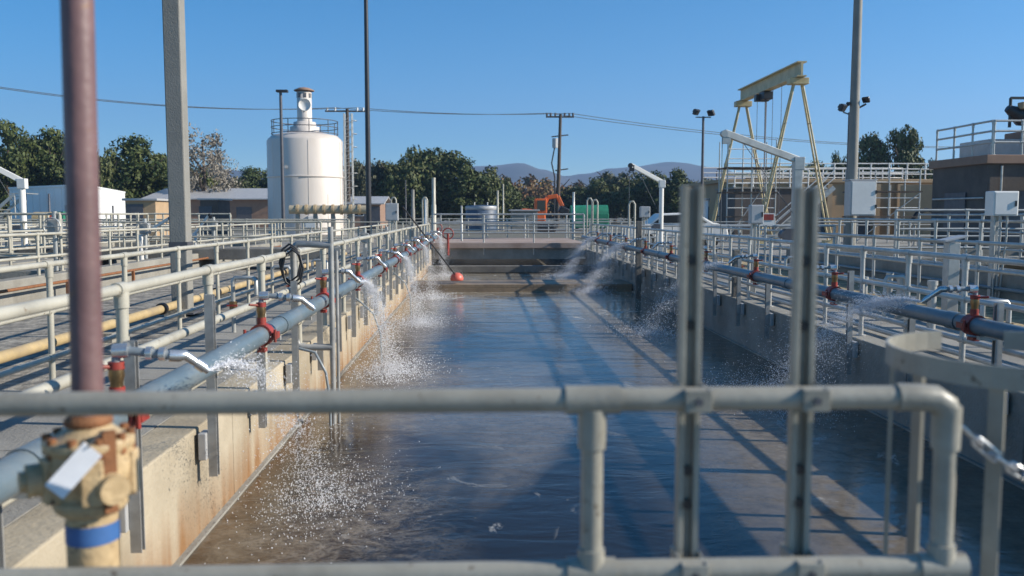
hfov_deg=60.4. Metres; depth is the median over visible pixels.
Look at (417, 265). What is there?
support channel
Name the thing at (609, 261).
support channel
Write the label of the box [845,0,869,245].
light pole
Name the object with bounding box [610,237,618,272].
support channel
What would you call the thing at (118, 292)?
guardrail
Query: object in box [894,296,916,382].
support channel
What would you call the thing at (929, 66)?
sky
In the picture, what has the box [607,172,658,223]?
tree
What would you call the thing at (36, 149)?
tree
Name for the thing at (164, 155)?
tree
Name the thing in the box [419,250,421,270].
support channel
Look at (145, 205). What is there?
shed
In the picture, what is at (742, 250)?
hose tap
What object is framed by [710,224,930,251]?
guardrail
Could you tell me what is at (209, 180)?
tree
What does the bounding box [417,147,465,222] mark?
tree
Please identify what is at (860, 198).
electrical cabinet
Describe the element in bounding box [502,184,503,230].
standpipe
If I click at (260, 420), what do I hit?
support channel
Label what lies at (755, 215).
electrical cabinet
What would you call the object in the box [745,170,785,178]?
tree
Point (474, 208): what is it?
storage tank
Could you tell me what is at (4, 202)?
access stair
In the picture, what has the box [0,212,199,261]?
guardrail
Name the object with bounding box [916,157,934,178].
tree
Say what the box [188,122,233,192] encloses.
tree
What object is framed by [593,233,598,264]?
support channel
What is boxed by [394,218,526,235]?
guardrail
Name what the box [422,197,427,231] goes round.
vent pipe
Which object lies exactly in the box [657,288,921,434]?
water spray
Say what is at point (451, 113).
power line
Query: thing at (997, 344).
support channel
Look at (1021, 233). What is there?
guardrail
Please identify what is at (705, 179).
tree
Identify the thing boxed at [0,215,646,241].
ground
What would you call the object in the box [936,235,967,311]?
square post
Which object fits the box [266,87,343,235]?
storage tank
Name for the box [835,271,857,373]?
support channel
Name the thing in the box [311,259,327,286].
hose tap
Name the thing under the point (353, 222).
guardrail
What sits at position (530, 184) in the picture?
tree
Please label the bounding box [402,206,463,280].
skimming pole
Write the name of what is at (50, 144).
tree
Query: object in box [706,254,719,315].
support channel
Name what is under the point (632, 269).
support channel
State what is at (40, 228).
guardrail
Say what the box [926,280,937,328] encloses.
pipe stub
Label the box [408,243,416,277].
support channel
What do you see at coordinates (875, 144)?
tree
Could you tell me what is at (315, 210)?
pipe manifold
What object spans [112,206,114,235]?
standpipe
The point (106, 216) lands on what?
guardrail
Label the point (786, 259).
hose tap
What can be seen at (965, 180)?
dark building
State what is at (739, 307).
support channel
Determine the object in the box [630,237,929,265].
yard paving
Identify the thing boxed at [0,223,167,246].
guardrail
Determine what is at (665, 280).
support channel
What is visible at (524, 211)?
shed
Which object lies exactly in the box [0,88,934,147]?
power line
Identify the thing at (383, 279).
support channel
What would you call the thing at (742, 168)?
scaffold
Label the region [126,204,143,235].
door
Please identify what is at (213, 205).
shed
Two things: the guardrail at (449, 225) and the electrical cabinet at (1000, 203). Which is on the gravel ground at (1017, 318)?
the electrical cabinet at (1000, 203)
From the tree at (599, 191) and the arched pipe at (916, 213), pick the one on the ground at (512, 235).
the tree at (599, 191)
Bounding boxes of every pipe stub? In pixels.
[864,276,868,308]
[886,272,893,294]
[896,279,903,297]
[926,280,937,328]
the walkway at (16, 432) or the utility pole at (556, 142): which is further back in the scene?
the utility pole at (556, 142)
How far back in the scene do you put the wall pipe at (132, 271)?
17.25 m
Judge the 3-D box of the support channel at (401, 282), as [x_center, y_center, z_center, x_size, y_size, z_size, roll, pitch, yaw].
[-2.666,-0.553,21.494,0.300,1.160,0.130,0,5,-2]
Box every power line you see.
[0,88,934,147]
[1,87,947,146]
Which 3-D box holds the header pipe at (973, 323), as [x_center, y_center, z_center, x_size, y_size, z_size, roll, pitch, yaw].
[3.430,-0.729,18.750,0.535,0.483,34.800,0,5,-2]
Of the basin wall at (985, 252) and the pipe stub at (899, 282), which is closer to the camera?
the pipe stub at (899, 282)
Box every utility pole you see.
[325,107,364,227]
[546,113,573,227]
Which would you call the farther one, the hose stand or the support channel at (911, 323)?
the hose stand
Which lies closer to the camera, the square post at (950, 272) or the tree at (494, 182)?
the square post at (950, 272)
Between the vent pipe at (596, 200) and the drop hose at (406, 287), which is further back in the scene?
the vent pipe at (596, 200)
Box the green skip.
[569,205,608,228]
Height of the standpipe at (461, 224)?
1.860 m
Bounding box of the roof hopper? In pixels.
[1004,97,1023,127]
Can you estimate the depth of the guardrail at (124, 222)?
23.92 m
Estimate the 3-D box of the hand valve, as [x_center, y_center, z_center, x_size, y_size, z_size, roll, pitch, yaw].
[-2.652,-1.928,36.493,0.492,1.146,0.100,0,5,-2]
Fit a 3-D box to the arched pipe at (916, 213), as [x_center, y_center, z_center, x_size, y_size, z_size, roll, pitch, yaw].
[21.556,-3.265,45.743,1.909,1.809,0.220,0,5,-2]
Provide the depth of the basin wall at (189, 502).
6.21 m
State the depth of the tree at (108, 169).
101.36 m
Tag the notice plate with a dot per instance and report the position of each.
(310, 225)
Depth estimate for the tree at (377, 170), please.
124.40 m
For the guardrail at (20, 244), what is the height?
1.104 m
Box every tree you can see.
[0,119,42,212]
[10,134,61,186]
[19,125,64,185]
[98,144,128,210]
[109,133,167,197]
[151,152,166,189]
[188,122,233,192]
[193,165,221,187]
[208,148,240,187]
[219,175,249,187]
[235,165,266,187]
[251,168,267,187]
[343,158,380,204]
[364,158,390,195]
[373,152,433,224]
[393,144,438,223]
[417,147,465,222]
[427,155,500,224]
[470,165,513,217]
[499,182,526,220]
[501,173,555,212]
[515,196,547,208]
[532,177,574,218]
[547,185,586,218]
[560,179,586,193]
[572,176,622,217]
[588,171,639,222]
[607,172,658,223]
[637,167,693,214]
[685,175,711,182]
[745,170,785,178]
[783,159,827,178]
[824,151,846,178]
[858,131,891,178]
[877,124,925,178]
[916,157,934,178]
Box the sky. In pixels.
[0,0,1023,175]
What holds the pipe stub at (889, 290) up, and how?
on the gravel ground at (1017, 318)
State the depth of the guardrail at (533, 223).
37.07 m
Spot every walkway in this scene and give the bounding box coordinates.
[0,242,430,528]
[431,238,585,258]
[585,242,1023,367]
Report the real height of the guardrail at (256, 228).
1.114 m
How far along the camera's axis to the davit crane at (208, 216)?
26.50 m
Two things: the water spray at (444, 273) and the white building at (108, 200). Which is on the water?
the water spray at (444, 273)
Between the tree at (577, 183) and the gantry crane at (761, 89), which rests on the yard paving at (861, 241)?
the gantry crane at (761, 89)
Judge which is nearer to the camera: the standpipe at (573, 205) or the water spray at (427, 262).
the water spray at (427, 262)
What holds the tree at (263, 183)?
on the ground at (512, 235)
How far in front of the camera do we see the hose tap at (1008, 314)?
9.44 m
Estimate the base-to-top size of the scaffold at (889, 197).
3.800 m
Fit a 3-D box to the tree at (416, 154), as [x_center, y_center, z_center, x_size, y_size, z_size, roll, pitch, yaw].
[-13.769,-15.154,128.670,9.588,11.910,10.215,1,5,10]
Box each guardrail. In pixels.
[0,212,65,270]
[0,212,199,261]
[0,213,65,265]
[0,215,107,245]
[0,215,169,252]
[0,218,349,246]
[0,221,321,260]
[0,223,66,246]
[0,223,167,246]
[0,223,275,274]
[0,223,390,379]
[0,223,429,508]
[0,383,970,575]
[27,220,335,239]
[41,213,231,244]
[202,221,428,241]
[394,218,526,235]
[432,213,584,254]
[440,215,566,237]
[486,219,630,236]
[573,221,762,241]
[590,223,1023,360]
[624,225,835,256]
[633,222,1023,305]
[704,167,903,178]
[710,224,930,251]
[724,163,932,178]
[734,169,809,186]
[818,218,1023,271]
[818,221,1023,246]
[893,209,1023,256]
[917,213,1023,256]
[935,120,994,160]
[993,119,1023,154]
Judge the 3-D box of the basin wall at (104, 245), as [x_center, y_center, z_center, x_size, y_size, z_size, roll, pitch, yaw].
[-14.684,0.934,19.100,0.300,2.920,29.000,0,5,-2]
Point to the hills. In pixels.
(515, 172)
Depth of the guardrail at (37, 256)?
19.27 m
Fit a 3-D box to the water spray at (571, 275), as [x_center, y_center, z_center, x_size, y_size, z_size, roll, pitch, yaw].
[1.800,-1.200,31.156,2.484,1.724,5.077,0,5,-2]
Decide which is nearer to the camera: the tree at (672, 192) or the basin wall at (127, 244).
the basin wall at (127, 244)
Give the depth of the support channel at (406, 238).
22.86 m
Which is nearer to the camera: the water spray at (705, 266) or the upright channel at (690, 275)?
the upright channel at (690, 275)
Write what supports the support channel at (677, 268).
attached to the basin wall at (869, 366)
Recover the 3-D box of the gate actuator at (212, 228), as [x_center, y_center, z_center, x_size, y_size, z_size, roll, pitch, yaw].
[-9.024,-1.656,26.610,0.346,0.978,0.241,0,5,-2]
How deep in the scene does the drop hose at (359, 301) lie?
13.61 m
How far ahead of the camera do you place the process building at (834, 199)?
60.51 m
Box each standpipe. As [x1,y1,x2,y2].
[17,0,139,566]
[48,194,50,211]
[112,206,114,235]
[405,180,406,226]
[411,190,414,236]
[424,198,426,228]
[431,178,435,240]
[461,206,462,240]
[496,190,498,230]
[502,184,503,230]
[572,192,574,239]
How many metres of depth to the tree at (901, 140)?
98.14 m
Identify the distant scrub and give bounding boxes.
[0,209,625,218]
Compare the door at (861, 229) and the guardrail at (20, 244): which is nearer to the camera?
the guardrail at (20, 244)
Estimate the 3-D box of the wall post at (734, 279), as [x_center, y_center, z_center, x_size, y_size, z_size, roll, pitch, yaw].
[4.042,0.258,15.944,0.120,1.900,0.120,0,5,-2]
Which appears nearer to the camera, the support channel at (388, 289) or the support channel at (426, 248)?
the support channel at (388, 289)
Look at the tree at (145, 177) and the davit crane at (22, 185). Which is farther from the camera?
the tree at (145, 177)
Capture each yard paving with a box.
[2,233,375,246]
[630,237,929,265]
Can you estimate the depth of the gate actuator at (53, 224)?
16.56 m
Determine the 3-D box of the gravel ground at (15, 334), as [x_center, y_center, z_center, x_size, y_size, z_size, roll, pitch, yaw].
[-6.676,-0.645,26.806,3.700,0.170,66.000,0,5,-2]
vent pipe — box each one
[390,197,396,242]
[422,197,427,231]
[586,198,592,249]
[592,199,597,249]
[628,201,635,256]
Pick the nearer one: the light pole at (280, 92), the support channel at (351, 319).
the support channel at (351, 319)
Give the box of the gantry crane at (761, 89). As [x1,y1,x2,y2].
[711,61,835,243]
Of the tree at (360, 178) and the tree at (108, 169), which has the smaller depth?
the tree at (108, 169)
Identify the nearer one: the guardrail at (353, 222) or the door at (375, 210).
the guardrail at (353, 222)
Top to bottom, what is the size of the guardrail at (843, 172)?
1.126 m
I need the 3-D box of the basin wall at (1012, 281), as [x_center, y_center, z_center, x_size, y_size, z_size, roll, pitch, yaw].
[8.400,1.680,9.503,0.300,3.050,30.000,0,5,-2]
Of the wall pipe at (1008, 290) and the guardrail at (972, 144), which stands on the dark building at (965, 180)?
the guardrail at (972, 144)
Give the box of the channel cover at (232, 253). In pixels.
[14,247,327,266]
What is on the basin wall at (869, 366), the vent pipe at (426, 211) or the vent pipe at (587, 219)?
the vent pipe at (587, 219)
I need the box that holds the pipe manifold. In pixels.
[289,204,365,239]
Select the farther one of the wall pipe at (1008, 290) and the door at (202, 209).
the door at (202, 209)
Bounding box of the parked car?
[623,213,727,247]
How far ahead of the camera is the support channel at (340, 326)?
11.72 m
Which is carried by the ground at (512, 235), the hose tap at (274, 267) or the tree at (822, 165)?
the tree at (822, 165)
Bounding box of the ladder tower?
[343,113,357,234]
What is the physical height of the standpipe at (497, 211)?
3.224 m
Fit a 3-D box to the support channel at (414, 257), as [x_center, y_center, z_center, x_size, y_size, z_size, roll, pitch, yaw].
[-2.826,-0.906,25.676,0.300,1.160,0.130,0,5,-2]
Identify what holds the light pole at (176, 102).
on the gravel ground at (15, 334)
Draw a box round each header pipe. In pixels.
[0,230,441,504]
[581,231,1023,340]
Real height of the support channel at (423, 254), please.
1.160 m
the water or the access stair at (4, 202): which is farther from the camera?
the access stair at (4, 202)
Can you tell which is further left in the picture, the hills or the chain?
the hills
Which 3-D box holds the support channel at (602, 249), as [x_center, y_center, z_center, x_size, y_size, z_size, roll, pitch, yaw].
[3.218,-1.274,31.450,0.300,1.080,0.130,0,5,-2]
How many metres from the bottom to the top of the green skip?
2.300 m
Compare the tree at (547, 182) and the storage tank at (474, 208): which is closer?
the storage tank at (474, 208)
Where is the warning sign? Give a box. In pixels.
[760,213,774,272]
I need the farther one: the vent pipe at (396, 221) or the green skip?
the green skip
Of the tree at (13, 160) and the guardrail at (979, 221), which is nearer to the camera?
the guardrail at (979, 221)
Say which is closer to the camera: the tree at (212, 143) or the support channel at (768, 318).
the support channel at (768, 318)
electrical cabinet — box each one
[385,203,398,256]
[639,206,649,247]
[748,205,763,292]
[842,179,877,215]
[985,191,1018,297]
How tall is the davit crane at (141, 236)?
1.424 m
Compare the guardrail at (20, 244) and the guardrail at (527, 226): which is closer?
the guardrail at (20, 244)
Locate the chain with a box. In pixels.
[962,424,1023,480]
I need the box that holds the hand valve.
[442,228,453,254]
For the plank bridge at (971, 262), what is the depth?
18.96 m
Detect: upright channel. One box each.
[670,186,712,575]
[780,187,830,575]
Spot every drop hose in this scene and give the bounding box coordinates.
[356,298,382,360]
[393,272,411,315]
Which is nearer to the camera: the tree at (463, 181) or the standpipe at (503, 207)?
the standpipe at (503, 207)
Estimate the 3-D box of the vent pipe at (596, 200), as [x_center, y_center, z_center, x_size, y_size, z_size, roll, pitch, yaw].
[3.402,-2.590,36.066,0.270,2.084,0.070,0,5,-2]
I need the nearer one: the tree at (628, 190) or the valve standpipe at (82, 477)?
the valve standpipe at (82, 477)
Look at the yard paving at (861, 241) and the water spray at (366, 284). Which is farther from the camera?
the yard paving at (861, 241)
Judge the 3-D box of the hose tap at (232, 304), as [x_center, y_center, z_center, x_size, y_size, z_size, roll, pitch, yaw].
[-3.398,0.204,11.125,0.383,0.719,0.120,0,5,-2]
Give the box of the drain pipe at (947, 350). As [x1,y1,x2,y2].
[607,251,1012,366]
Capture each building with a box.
[8,185,125,232]
[143,188,267,227]
[344,196,390,227]
[681,179,932,234]
[929,132,1023,246]
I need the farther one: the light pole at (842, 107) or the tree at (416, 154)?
the tree at (416, 154)
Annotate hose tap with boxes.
[227,276,257,332]
[271,265,290,304]
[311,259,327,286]
[740,248,747,279]
[784,256,791,269]
[881,275,904,316]
[980,299,1013,323]
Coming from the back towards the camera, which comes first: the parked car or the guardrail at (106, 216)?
the parked car
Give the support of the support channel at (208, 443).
attached to the basin wall at (189, 502)
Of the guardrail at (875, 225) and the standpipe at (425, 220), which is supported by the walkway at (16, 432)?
the standpipe at (425, 220)
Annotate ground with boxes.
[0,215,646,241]
[0,236,412,391]
[575,236,1023,326]
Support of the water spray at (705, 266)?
on the water
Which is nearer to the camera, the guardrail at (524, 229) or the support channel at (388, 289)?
the support channel at (388, 289)
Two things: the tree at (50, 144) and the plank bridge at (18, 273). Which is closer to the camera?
the plank bridge at (18, 273)
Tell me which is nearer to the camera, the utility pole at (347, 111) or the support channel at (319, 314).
the support channel at (319, 314)
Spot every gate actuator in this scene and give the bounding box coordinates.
[42,211,62,270]
[136,218,150,258]
[207,217,217,246]
[334,245,340,267]
[359,228,368,247]
[382,227,390,239]
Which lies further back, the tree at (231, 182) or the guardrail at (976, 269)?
the tree at (231, 182)
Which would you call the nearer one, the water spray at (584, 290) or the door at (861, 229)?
the water spray at (584, 290)
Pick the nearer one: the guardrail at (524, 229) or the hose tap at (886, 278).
the hose tap at (886, 278)
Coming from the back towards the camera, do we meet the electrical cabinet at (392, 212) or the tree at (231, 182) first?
the tree at (231, 182)
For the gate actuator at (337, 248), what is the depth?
19.77 m
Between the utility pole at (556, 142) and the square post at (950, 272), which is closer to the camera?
the square post at (950, 272)
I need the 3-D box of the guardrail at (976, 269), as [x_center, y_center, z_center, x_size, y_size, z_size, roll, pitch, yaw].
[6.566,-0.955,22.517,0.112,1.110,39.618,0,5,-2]
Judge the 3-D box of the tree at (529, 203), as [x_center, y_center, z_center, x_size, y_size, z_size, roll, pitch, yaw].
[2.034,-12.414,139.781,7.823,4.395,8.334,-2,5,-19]
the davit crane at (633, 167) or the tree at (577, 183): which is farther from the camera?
the tree at (577, 183)
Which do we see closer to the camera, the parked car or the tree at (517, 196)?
the parked car
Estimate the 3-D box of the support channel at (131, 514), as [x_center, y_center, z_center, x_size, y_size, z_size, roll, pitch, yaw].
[-2.025,0.862,4.766,0.300,1.160,0.130,0,5,-2]
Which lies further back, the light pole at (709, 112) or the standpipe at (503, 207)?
the standpipe at (503, 207)
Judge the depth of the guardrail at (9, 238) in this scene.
17.60 m
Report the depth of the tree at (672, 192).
130.50 m
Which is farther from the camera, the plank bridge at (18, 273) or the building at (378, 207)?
the building at (378, 207)
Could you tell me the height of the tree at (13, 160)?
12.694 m
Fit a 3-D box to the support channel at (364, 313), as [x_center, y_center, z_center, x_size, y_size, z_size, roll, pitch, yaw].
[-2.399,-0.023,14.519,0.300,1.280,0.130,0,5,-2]
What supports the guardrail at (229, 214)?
on the plank bridge
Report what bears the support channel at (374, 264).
attached to the basin wall at (189, 502)
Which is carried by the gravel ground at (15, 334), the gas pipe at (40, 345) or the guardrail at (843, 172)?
the gas pipe at (40, 345)
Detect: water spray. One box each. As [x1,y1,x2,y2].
[204,341,419,563]
[344,272,450,388]
[386,254,455,335]
[406,244,462,302]
[426,235,455,278]
[539,235,597,278]
[562,240,628,295]
[588,256,726,343]
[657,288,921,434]
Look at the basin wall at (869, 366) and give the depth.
11.26 m
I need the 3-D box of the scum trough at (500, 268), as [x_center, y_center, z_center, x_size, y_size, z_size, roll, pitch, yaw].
[-0.007,-0.736,33.933,6.430,0.250,0.500,0,5,-2]
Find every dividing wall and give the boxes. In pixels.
[0,243,204,267]
[982,265,1023,269]
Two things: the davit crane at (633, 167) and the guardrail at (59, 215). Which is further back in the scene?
the davit crane at (633, 167)
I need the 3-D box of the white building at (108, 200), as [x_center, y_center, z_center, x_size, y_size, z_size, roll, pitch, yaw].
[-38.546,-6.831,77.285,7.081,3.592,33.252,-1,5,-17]
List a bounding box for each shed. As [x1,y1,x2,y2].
[122,198,168,241]
[197,198,231,234]
[509,210,539,231]
[704,198,709,219]
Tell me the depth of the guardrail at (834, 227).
30.75 m
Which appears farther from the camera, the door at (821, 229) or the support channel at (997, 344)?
the door at (821, 229)
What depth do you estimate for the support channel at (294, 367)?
8.93 m
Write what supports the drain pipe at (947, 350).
on the walkway at (1013, 361)
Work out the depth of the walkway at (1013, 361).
12.05 m
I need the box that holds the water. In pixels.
[182,259,1023,575]
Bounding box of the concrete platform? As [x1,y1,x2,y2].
[716,187,809,234]
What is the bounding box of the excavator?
[520,194,569,231]
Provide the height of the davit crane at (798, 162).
3.142 m
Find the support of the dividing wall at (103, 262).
on the ground at (512, 235)
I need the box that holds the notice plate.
[306,223,314,240]
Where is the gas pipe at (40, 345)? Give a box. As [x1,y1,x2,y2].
[0,252,346,363]
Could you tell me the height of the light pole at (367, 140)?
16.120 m
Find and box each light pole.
[162,0,202,314]
[276,90,287,234]
[364,0,373,242]
[692,109,714,185]
[838,103,848,244]
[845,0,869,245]
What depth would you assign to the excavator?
70.98 m
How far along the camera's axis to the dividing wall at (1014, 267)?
19.54 m
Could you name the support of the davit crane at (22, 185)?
on the ground at (512, 235)
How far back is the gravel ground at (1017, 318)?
17.23 m
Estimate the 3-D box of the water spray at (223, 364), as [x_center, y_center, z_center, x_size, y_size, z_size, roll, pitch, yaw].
[-1.328,0.950,6.462,1.673,1.594,4.167,0,5,-2]
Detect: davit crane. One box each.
[0,167,27,247]
[134,217,168,259]
[192,214,211,244]
[628,163,665,259]
[720,129,804,277]
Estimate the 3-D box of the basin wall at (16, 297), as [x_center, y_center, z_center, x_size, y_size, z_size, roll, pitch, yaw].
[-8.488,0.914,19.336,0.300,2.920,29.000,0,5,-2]
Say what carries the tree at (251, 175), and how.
on the ground at (512, 235)
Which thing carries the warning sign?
on the gravel ground at (1017, 318)
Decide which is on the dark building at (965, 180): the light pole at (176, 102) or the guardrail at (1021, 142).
the guardrail at (1021, 142)
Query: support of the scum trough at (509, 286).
attached to the basin wall at (189, 502)
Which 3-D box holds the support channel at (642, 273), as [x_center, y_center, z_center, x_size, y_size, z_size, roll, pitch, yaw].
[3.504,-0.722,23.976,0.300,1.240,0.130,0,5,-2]
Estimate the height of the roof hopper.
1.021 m
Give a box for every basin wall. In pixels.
[0,242,278,306]
[0,243,114,258]
[3,245,439,567]
[115,242,280,246]
[569,248,1023,489]
[786,248,1023,266]
[817,253,1023,305]
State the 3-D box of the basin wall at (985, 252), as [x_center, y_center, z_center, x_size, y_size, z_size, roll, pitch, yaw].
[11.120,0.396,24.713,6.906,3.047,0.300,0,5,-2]
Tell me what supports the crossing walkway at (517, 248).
on the ground at (512, 235)
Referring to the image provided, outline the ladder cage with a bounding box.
[883,331,1023,575]
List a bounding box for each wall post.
[635,221,641,298]
[731,250,739,296]
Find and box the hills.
[2,162,744,188]
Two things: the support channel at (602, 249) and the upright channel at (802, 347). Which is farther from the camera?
the support channel at (602, 249)
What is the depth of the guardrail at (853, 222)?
24.57 m
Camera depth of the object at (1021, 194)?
28.10 m
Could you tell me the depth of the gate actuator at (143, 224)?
21.05 m
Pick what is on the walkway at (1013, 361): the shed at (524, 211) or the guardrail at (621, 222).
the guardrail at (621, 222)
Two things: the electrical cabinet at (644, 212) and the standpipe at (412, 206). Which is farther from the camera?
the standpipe at (412, 206)
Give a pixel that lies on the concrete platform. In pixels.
(785, 193)
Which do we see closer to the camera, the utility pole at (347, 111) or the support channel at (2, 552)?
the support channel at (2, 552)
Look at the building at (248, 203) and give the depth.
93.68 m
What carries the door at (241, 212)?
in the building at (248, 203)
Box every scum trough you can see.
[412,279,631,291]
[428,265,595,272]
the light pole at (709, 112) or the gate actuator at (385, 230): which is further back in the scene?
the light pole at (709, 112)
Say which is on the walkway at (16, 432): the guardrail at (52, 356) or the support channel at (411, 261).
the guardrail at (52, 356)
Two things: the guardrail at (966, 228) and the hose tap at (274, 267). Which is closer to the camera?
the hose tap at (274, 267)
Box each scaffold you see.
[716,140,777,240]
[842,168,922,242]
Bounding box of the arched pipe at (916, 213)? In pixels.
[908,208,931,242]
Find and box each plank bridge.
[0,268,66,278]
[890,256,1023,264]
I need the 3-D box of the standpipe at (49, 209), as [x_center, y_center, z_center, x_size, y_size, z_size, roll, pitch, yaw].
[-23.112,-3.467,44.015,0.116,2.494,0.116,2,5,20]
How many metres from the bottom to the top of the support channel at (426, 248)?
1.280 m
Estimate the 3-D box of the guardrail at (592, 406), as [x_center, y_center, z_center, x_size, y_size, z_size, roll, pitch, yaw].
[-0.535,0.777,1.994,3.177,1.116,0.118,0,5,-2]
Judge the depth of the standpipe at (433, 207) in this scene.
41.62 m
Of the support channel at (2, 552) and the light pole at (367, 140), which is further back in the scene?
the light pole at (367, 140)
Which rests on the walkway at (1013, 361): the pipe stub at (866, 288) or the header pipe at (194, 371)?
the pipe stub at (866, 288)
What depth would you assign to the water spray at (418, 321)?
17.50 m
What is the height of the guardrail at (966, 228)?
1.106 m
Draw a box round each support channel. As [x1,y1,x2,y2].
[0,493,33,567]
[119,340,145,552]
[198,294,236,476]
[251,312,280,427]
[286,281,311,389]
[312,262,323,369]
[335,274,351,351]
[347,259,355,336]
[360,248,375,324]
[370,260,384,315]
[379,248,391,306]
[386,240,398,299]
[393,249,402,293]
[398,242,403,288]
[403,235,412,284]
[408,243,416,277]
[412,237,419,276]
[416,232,422,273]
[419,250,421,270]
[422,236,427,267]
[424,229,429,265]
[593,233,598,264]
[598,237,604,266]
[604,236,611,269]
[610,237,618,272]
[618,241,625,275]
[626,240,634,279]
[635,240,644,283]
[645,247,655,288]
[657,246,668,293]
[671,244,678,299]
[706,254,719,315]
[729,254,744,325]
[756,269,773,338]
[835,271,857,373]
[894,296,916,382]
[976,303,1008,414]
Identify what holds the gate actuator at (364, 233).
on the walkway at (16, 432)
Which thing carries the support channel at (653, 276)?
attached to the basin wall at (869, 366)
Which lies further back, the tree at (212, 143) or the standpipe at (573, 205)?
the tree at (212, 143)
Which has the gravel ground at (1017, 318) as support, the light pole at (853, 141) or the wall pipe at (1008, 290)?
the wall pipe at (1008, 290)
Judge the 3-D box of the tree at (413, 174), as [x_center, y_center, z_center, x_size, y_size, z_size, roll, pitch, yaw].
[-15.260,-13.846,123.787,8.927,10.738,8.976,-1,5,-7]
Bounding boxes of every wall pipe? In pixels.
[0,245,280,293]
[703,245,1023,294]
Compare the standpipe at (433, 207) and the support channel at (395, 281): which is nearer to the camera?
the support channel at (395, 281)
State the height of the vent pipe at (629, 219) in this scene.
1.938 m
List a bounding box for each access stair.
[0,193,36,225]
[769,169,835,238]
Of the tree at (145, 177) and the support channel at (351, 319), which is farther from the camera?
the tree at (145, 177)
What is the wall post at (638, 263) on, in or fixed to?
in the water
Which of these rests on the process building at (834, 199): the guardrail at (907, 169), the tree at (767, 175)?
the guardrail at (907, 169)
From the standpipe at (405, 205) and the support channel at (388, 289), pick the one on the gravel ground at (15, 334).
the standpipe at (405, 205)
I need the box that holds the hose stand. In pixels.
[279,227,340,425]
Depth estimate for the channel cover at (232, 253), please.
23.93 m
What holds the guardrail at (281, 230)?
on the basin wall
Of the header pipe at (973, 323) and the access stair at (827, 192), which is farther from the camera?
the access stair at (827, 192)
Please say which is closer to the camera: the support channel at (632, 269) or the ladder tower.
the support channel at (632, 269)
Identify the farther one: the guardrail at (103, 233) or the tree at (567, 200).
the tree at (567, 200)
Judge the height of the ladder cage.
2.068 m
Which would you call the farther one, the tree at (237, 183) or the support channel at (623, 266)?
the tree at (237, 183)
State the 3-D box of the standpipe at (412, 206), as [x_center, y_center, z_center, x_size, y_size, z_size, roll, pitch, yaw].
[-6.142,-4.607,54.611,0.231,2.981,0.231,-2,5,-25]
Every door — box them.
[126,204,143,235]
[199,206,211,234]
[236,207,251,227]
[364,207,379,227]
[819,202,825,232]
[856,220,869,234]
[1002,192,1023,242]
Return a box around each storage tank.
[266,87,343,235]
[465,202,496,230]
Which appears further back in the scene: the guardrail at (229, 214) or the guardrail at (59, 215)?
the guardrail at (229, 214)
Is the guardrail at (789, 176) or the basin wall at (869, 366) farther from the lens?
the guardrail at (789, 176)
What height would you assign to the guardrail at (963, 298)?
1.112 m
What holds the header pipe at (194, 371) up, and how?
on the support channel at (208, 443)
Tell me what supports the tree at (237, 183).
on the ground at (512, 235)
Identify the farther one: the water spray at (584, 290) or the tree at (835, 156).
the tree at (835, 156)
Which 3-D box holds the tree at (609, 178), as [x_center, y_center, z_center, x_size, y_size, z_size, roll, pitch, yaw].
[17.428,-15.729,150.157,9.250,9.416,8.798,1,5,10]

